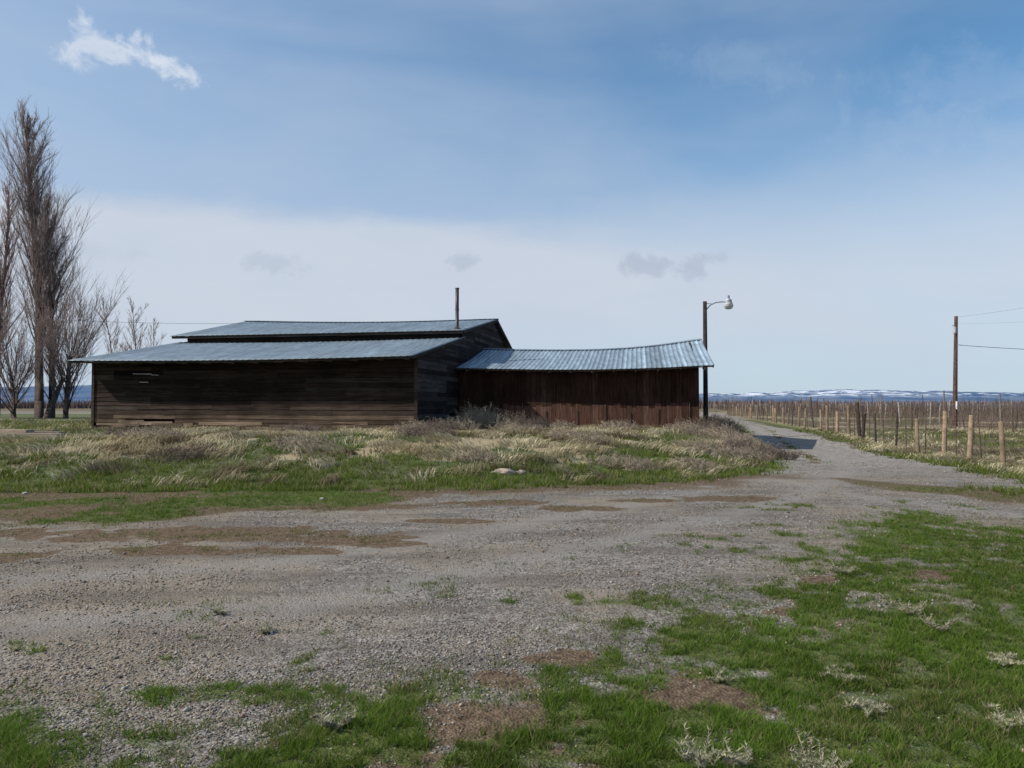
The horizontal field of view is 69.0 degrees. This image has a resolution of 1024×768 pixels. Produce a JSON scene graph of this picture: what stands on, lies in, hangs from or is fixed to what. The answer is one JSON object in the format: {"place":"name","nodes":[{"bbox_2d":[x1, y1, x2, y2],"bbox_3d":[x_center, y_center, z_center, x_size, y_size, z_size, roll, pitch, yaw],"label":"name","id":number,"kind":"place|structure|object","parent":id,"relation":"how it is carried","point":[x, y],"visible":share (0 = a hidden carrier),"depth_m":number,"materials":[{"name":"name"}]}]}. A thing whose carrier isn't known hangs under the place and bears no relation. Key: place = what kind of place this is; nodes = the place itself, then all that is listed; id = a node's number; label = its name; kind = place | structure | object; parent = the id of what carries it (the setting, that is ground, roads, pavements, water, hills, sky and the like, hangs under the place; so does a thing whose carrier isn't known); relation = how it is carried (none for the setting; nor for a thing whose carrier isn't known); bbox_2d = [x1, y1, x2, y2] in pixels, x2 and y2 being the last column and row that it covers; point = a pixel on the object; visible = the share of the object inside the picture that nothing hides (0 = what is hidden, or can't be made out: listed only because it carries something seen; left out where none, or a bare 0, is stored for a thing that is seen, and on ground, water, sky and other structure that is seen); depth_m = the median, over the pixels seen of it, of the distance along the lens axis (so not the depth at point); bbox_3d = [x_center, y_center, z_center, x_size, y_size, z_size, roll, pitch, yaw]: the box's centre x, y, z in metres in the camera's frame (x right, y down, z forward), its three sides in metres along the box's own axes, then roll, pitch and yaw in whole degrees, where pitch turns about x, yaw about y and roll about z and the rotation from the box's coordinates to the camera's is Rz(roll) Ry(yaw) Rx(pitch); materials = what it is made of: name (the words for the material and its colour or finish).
{"place":"outdoors","nodes":[
{"label":"outdoors","id":0,"kind":"place"},
{"bbox_2d":[1,385,90,403],"bbox_3d":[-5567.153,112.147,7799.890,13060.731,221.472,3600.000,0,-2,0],"label":"blue hills","id":1,"kind":"structure","parent":0,"point":[84,392],"depth_m":6999.85,"materials":[{"name":"blue"}]},
{"bbox_2d":[0,408,1023,767],"bbox_3d":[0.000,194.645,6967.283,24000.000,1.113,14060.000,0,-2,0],"label":"ground","id":2,"kind":"structure","parent":0,"point":[300,578],"depth_m":6.82,"materials":[{"name":"grey gravel"}]},
{"bbox_2d":[0,173,37,409],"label":"poplar tree","id":3,"kind":"object","parent":2,"relation":"on","point":[4,284],"visible":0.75,"depth_m":61.08,"materials":[{"name":"brown plant"}]},
{"bbox_2d":[0,281,57,418],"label":"bare tree","id":4,"kind":"object","parent":2,"relation":"on","point":[13,388],"visible":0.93,"depth_m":56.78,"materials":[{"name":"brown plant"}]},
{"bbox_2d":[0,429,66,438],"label":"timber stack","id":5,"kind":"object","parent":2,"relation":"on","point":[18,431],"visible":0.67,"depth_m":23.30,"materials":[{"name":"wood"}]},
{"bbox_2d":[19,312,73,418],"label":"bare tree","id":6,"kind":"object","parent":2,"relation":"on","point":[53,401],"visible":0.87,"depth_m":56.86,"materials":[{"name":"brown plant"}]},
{"bbox_2d":[0,95,95,417],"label":"poplar tree","id":7,"kind":"object","parent":2,"relation":"on","point":[29,202],"visible":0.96,"depth_m":60.50,"materials":[{"name":"brown plant"}]},
{"bbox_2d":[27,186,80,417],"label":"poplar tree","id":8,"kind":"object","parent":2,"relation":"on","point":[50,389],"visible":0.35,"depth_m":61.24,"materials":[{"name":"brown plant"}]},
{"bbox_2d":[16,251,129,417],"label":"bare tree","id":9,"kind":"object","parent":2,"relation":"on","point":[70,373],"visible":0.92,"depth_m":57.60,"materials":[{"name":"brown plant"}]},
{"bbox_2d":[94,300,139,353],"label":"slender tree","id":10,"kind":"object","parent":2,"relation":"on","point":[115,340],"visible":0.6,"depth_m":87.94,"materials":[{"name":"brown plant"}]},
{"bbox_2d":[117,295,148,350],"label":"slender tree","id":11,"kind":"object","parent":2,"relation":"on","point":[134,331],"visible":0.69,"depth_m":89.43,"materials":[{"name":"brown plant"}]},
{"bbox_2d":[100,422,172,435],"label":"dry bush","id":12,"kind":"object","parent":2,"relation":"on","point":[121,429],"visible":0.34,"depth_m":23.74,"materials":[{"name":"beige plant"}]},
{"bbox_2d":[109,425,188,441],"bbox_3d":[-9.983,1.321,20.494,2.081,0.515,2.174,0,-2,0],"label":"dry bush","id":13,"kind":"object","parent":2,"relation":"on","point":[165,431],"visible":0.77,"depth_m":20.23,"materials":[{"name":"beige plant"}]},
{"bbox_2d":[144,319,165,346],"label":"slender tree","id":14,"kind":"object","parent":2,"relation":"on","point":[162,336],"visible":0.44,"depth_m":92.54,"materials":[{"name":"brown plant"}]},
{"bbox_2d":[143,440,221,463],"bbox_3d":[-7.938,1.635,18.180,1.803,0.531,1.870,0,-2,0],"label":"dry bush","id":15,"kind":"object","parent":2,"relation":"on","point":[197,453],"visible":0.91,"depth_m":17.92,"materials":[{"name":"brown plant"}]},
{"bbox_2d":[208,604,226,614],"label":"pale weed","id":16,"kind":"object","parent":2,"relation":"on","point":[219,611],"visible":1,"depth_m":5.84,"materials":[{"name":"beige plant"}]},
{"bbox_2d":[257,620,273,634],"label":"pale weed","id":17,"kind":"object","parent":2,"relation":"on","point":[265,630],"visible":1,"depth_m":5.38,"materials":[{"name":"beige plant"}]},
{"bbox_2d":[68,288,512,430],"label":"wooden barn","id":18,"kind":"structure","parent":2,"relation":"on","point":[350,375],"depth_m":32.42,"materials":[{"name":"wood"}]},
{"bbox_2d":[74,320,292,323],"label":"service wire","id":19,"kind":"object","parent":18,"relation":"attached to","point":[194,323],"visible":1,"depth_m":44.94,"materials":[{"name":"paint"}]},
{"bbox_2d":[262,433,335,452],"bbox_3d":[-5.544,1.524,19.488,1.790,0.483,1.782,0,-2,0],"label":"dry bush","id":20,"kind":"object","parent":2,"relation":"on","point":[305,439],"visible":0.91,"depth_m":19.35,"materials":[{"name":"beige plant"}]},
{"bbox_2d":[274,421,324,431],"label":"dry bush","id":21,"kind":"object","parent":2,"relation":"on","point":[305,428],"visible":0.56,"depth_m":26.24,"materials":[{"name":"beige plant"}]},
{"bbox_2d":[315,708,355,729],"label":"pale weed","id":22,"kind":"object","parent":2,"relation":"on","point":[326,721],"visible":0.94,"depth_m":3.78,"materials":[{"name":"beige plant"}]},
{"bbox_2d":[391,417,437,431],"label":"dry bush","id":23,"kind":"object","parent":2,"relation":"on","point":[402,426],"visible":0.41,"depth_m":27.02,"materials":[{"name":"brown plant"}]},
{"bbox_2d":[391,422,459,436],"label":"dry bush","id":24,"kind":"object","parent":2,"relation":"on","point":[418,430],"visible":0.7,"depth_m":21.67,"materials":[{"name":"beige plant"}]},
{"bbox_2d":[410,416,459,430],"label":"dry bush","id":25,"kind":"object","parent":2,"relation":"on","point":[443,425],"visible":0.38,"depth_m":28.36,"materials":[{"name":"brown plant"}]},
{"bbox_2d":[438,408,479,428],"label":"dry bush","id":26,"kind":"object","parent":2,"relation":"on","point":[454,418],"visible":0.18,"depth_m":32.94,"materials":[{"name":"grey plant"}]},
{"bbox_2d":[434,413,484,429],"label":"dry bush","id":27,"kind":"object","parent":2,"relation":"on","point":[477,426],"visible":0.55,"depth_m":29.82,"materials":[{"name":"grey plant"}]},
{"bbox_2d":[452,447,499,463],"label":"dry bush","id":28,"kind":"object","parent":2,"relation":"on","point":[481,455],"visible":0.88,"depth_m":18.01,"materials":[{"name":"beige plant"}]},
{"bbox_2d":[456,399,510,429],"bbox_3d":[-1.245,1.283,30.996,2.361,1.345,2.066,0,-2,-9],"label":"dry bush","id":29,"kind":"object","parent":2,"relation":"on","point":[479,418],"visible":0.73,"depth_m":30.67,"materials":[{"name":"grey plant"}]},
{"bbox_2d":[463,407,508,422],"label":"dry bush","id":30,"kind":"object","parent":2,"relation":"on","point":[487,413],"visible":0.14,"depth_m":33.17,"materials":[{"name":"grey plant"}]},
{"bbox_2d":[483,416,522,429],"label":"dry bush","id":31,"kind":"object","parent":2,"relation":"on","point":[508,423],"visible":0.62,"depth_m":30.12,"materials":[{"name":"beige plant"}]},
{"bbox_2d":[491,468,515,474],"bbox_3d":[-0.204,1.972,16.564,0.605,0.198,0.314,0,-2,0],"label":"pale rock","id":32,"kind":"object","parent":2,"relation":"on","point":[508,471],"visible":0.66,"depth_m":16.46,"materials":[{"name":"stone"}]},
{"bbox_2d":[1,395,1023,408],"bbox_3d":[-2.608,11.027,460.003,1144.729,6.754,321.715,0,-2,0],"label":"distant orchard","id":33,"kind":"object","parent":2,"relation":"on","point":[59,405],"visible":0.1,"depth_m":332.27,"materials":[{"name":"brown plant"}]},
{"bbox_2d":[494,408,535,426],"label":"dry bush","id":34,"kind":"object","parent":2,"relation":"on","point":[519,419],"visible":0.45,"depth_m":31.39,"materials":[{"name":"grey plant"}]},
{"bbox_2d":[515,470,526,474],"bbox_3d":[0.198,1.992,16.704,0.244,0.135,0.223,-1,-2,27],"label":"pale rock","id":35,"kind":"object","parent":2,"relation":"on","point":[521,471],"visible":0.7,"depth_m":16.62,"materials":[{"name":"stone"}]},
{"bbox_2d":[500,420,545,430],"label":"dry bush","id":36,"kind":"object","parent":2,"relation":"on","point":[524,426],"visible":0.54,"depth_m":28.45,"materials":[{"name":"beige plant"}]},
{"bbox_2d":[522,414,551,427],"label":"dry bush","id":37,"kind":"object","parent":2,"relation":"on","point":[545,423],"visible":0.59,"depth_m":32.19,"materials":[{"name":"grey plant"}]},
{"bbox_2d":[550,419,576,427],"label":"dry bush","id":38,"kind":"object","parent":2,"relation":"on","point":[564,424],"visible":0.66,"depth_m":33.00,"materials":[{"name":"beige plant"}]},
{"bbox_2d":[542,427,610,444],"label":"dry bush","id":39,"kind":"object","parent":2,"relation":"on","point":[575,435],"visible":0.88,"depth_m":21.14,"materials":[{"name":"beige plant"}]},
{"bbox_2d":[455,338,713,428],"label":"wooden shed","id":40,"kind":"structure","parent":2,"relation":"on","point":[657,385],"depth_m":35.01,"materials":[{"name":"wood"}]},
{"bbox_2d":[597,418,640,429],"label":"dry bush","id":41,"kind":"object","parent":2,"relation":"on","point":[618,425],"visible":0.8,"depth_m":30.71,"materials":[{"name":"beige plant"}]},
{"bbox_2d":[596,452,661,472],"bbox_3d":[2.759,1.848,17.702,1.577,0.467,1.648,0,-2,0],"label":"dry bush","id":42,"kind":"object","parent":2,"relation":"on","point":[628,460],"visible":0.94,"depth_m":17.62,"materials":[{"name":"beige plant"}]},
{"bbox_2d":[660,418,716,436],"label":"dry bush","id":43,"kind":"object","parent":2,"relation":"on","point":[689,427],"visible":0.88,"depth_m":29.18,"materials":[{"name":"beige plant"}]},
{"bbox_2d":[668,455,726,471],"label":"dry bush","id":44,"kind":"object","parent":2,"relation":"on","point":[693,459],"visible":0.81,"depth_m":18.15,"materials":[{"name":"beige plant"}]},
{"bbox_2d":[666,435,734,456],"bbox_3d":[5.601,1.820,21.861,2.072,0.616,2.015,0,-2,0],"label":"dry bush","id":45,"kind":"object","parent":2,"relation":"on","point":[707,448],"visible":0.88,"depth_m":21.57,"materials":[{"name":"beige plant"}]},
{"bbox_2d":[674,723,727,767],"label":"pale weed","id":46,"kind":"object","parent":2,"relation":"on","point":[700,759],"visible":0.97,"depth_m":3.37,"materials":[{"name":"beige plant"}]},
{"bbox_2d":[687,414,734,433],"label":"dry bush","id":47,"kind":"object","parent":2,"relation":"on","point":[711,425],"visible":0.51,"depth_m":32.99,"materials":[{"name":"brown plant"}]},
{"bbox_2d":[699,410,732,432],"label":"dry bush","id":48,"kind":"object","parent":2,"relation":"on","point":[715,419],"visible":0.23,"depth_m":34.92,"materials":[{"name":"brown plant"}]},
{"bbox_2d":[703,295,732,417],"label":"street lamp","id":49,"kind":"object","parent":2,"relation":"on","point":[728,304],"visible":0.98,"depth_m":40.95,"materials":[{"name":"brown metal"}]},
{"bbox_2d":[707,667,738,682],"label":"pale weed","id":50,"kind":"object","parent":2,"relation":"on","point":[719,679],"visible":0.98,"depth_m":4.42,"materials":[{"name":"beige plant"}]},
{"bbox_2d":[702,414,749,434],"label":"dry bush","id":51,"kind":"object","parent":2,"relation":"on","point":[730,424],"visible":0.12,"depth_m":36.19,"materials":[{"name":"brown plant"}]},
{"bbox_2d":[714,416,742,429],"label":"dry bush","id":52,"kind":"object","parent":2,"relation":"on","point":[731,422],"visible":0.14,"depth_m":41.85,"materials":[{"name":"brown plant"}]},
{"bbox_2d":[704,421,754,438],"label":"dry bush","id":53,"kind":"object","parent":2,"relation":"on","point":[721,428],"visible":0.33,"depth_m":31.24,"materials":[{"name":"brown plant"}]},
{"bbox_2d":[716,413,744,431],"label":"dry bush","id":54,"kind":"object","parent":2,"relation":"on","point":[732,422],"visible":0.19,"depth_m":44.67,"materials":[{"name":"brown plant"}]},
{"bbox_2d":[714,733,753,767],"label":"pale weed","id":55,"kind":"object","parent":2,"relation":"on","point":[737,760],"visible":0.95,"depth_m":3.33,"materials":[{"name":"beige plant"}]},
{"bbox_2d":[708,428,773,448],"bbox_3d":[8.783,2.185,28.480,2.338,1.017,2.399,1,-2,-27],"label":"dry bush","id":56,"kind":"object","parent":2,"relation":"on","point":[727,435],"visible":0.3,"depth_m":28.54,"materials":[{"name":"brown plant"}]},
{"bbox_2d":[714,435,781,456],"bbox_3d":[7.357,1.984,23.459,2.203,0.744,2.150,0,-2,0],"label":"dry bush","id":57,"kind":"object","parent":2,"relation":"on","point":[736,445],"visible":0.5,"depth_m":23.27,"materials":[{"name":"brown plant"}]},
{"bbox_2d":[719,445,780,462],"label":"dry bush","id":58,"kind":"object","parent":2,"relation":"on","point":[748,452],"visible":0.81,"depth_m":21.30,"materials":[{"name":"brown plant"}]},
{"bbox_2d":[717,431,783,448],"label":"dry bush","id":59,"kind":"object","parent":2,"relation":"on","point":[735,438],"visible":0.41,"depth_m":25.63,"materials":[{"name":"brown plant"}]},
{"bbox_2d":[752,443,803,459],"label":"dry bush","id":60,"kind":"object","parent":2,"relation":"on","point":[792,455],"visible":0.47,"depth_m":23.19,"materials":[{"name":"brown plant"}]},
{"bbox_2d":[788,728,852,767],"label":"pale weed","id":61,"kind":"object","parent":2,"relation":"on","point":[805,760],"visible":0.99,"depth_m":3.35,"materials":[{"name":"beige plant"}]},
{"bbox_2d":[812,665,868,683],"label":"pale weed","id":62,"kind":"object","parent":2,"relation":"on","point":[842,674],"visible":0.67,"depth_m":4.46,"materials":[{"name":"beige plant"}]},
{"bbox_2d":[824,559,858,573],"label":"pale weed","id":63,"kind":"object","parent":2,"relation":"on","point":[837,569],"visible":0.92,"depth_m":7.25,"materials":[{"name":"beige plant"}]},
{"bbox_2d":[708,390,1023,437],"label":"vineyard","id":64,"kind":"object","parent":2,"relation":"on","point":[872,408],"visible":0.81,"depth_m":95.68,"materials":[{"name":"brown plant"}]},
{"bbox_2d":[840,696,893,717],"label":"pale weed","id":65,"kind":"object","parent":2,"relation":"on","point":[854,703],"visible":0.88,"depth_m":3.97,"materials":[{"name":"beige plant"}]},
{"bbox_2d":[727,403,1023,463],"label":"wire fence","id":66,"kind":"object","parent":2,"relation":"on","point":[944,428],"visible":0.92,"depth_m":33.02,"materials":[{"name":"brown wood"}]},
{"bbox_2d":[890,598,926,615],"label":"pale weed","id":67,"kind":"object","parent":2,"relation":"on","point":[919,608],"visible":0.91,"depth_m":5.86,"materials":[{"name":"beige plant"}]},
{"bbox_2d":[917,613,956,631],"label":"pale weed","id":68,"kind":"object","parent":2,"relation":"on","point":[930,624],"visible":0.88,"depth_m":5.41,"materials":[{"name":"beige plant"}]},
{"bbox_2d":[952,308,1020,425],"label":"utility pole","id":69,"kind":"object","parent":2,"relation":"on","point":[955,374],"visible":0.97,"depth_m":56.93,"materials":[{"name":"brown wood"}]},
{"bbox_2d":[981,701,1023,730],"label":"pale weed","id":70,"kind":"object","parent":2,"relation":"on","point":[1001,718],"visible":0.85,"depth_m":3.85,"materials":[{"name":"beige plant"}]},
{"bbox_2d":[987,651,1023,665],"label":"pale weed","id":71,"kind":"object","parent":2,"relation":"on","point":[1007,658],"visible":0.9,"depth_m":4.76,"materials":[{"name":"beige plant"}]},
{"bbox_2d":[0,419,1023,767],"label":"green grass","id":72,"kind":"structure","parent":0,"point":[290,747],"depth_m":4.78,"materials":[{"name":"green plant"}]},
{"bbox_2d":[0,416,1023,487],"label":"dry grass","id":73,"kind":"structure","parent":0,"point":[218,434],"depth_m":19.75,"materials":[{"name":"beige plant"}]},
{"bbox_2d":[0,0,1023,393],"label":"sky","id":74,"kind":"structure","parent":0,"point":[584,174],"materials":[{"name":"blue"}]},
{"bbox_2d":[699,389,1023,403],"bbox_3d":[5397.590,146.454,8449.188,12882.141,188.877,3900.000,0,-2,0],"label":"snowy mountains","id":75,"kind":"structure","parent":0,"point":[845,395],"depth_m":7807.62,"materials":[{"name":"white snow"}]}
]}

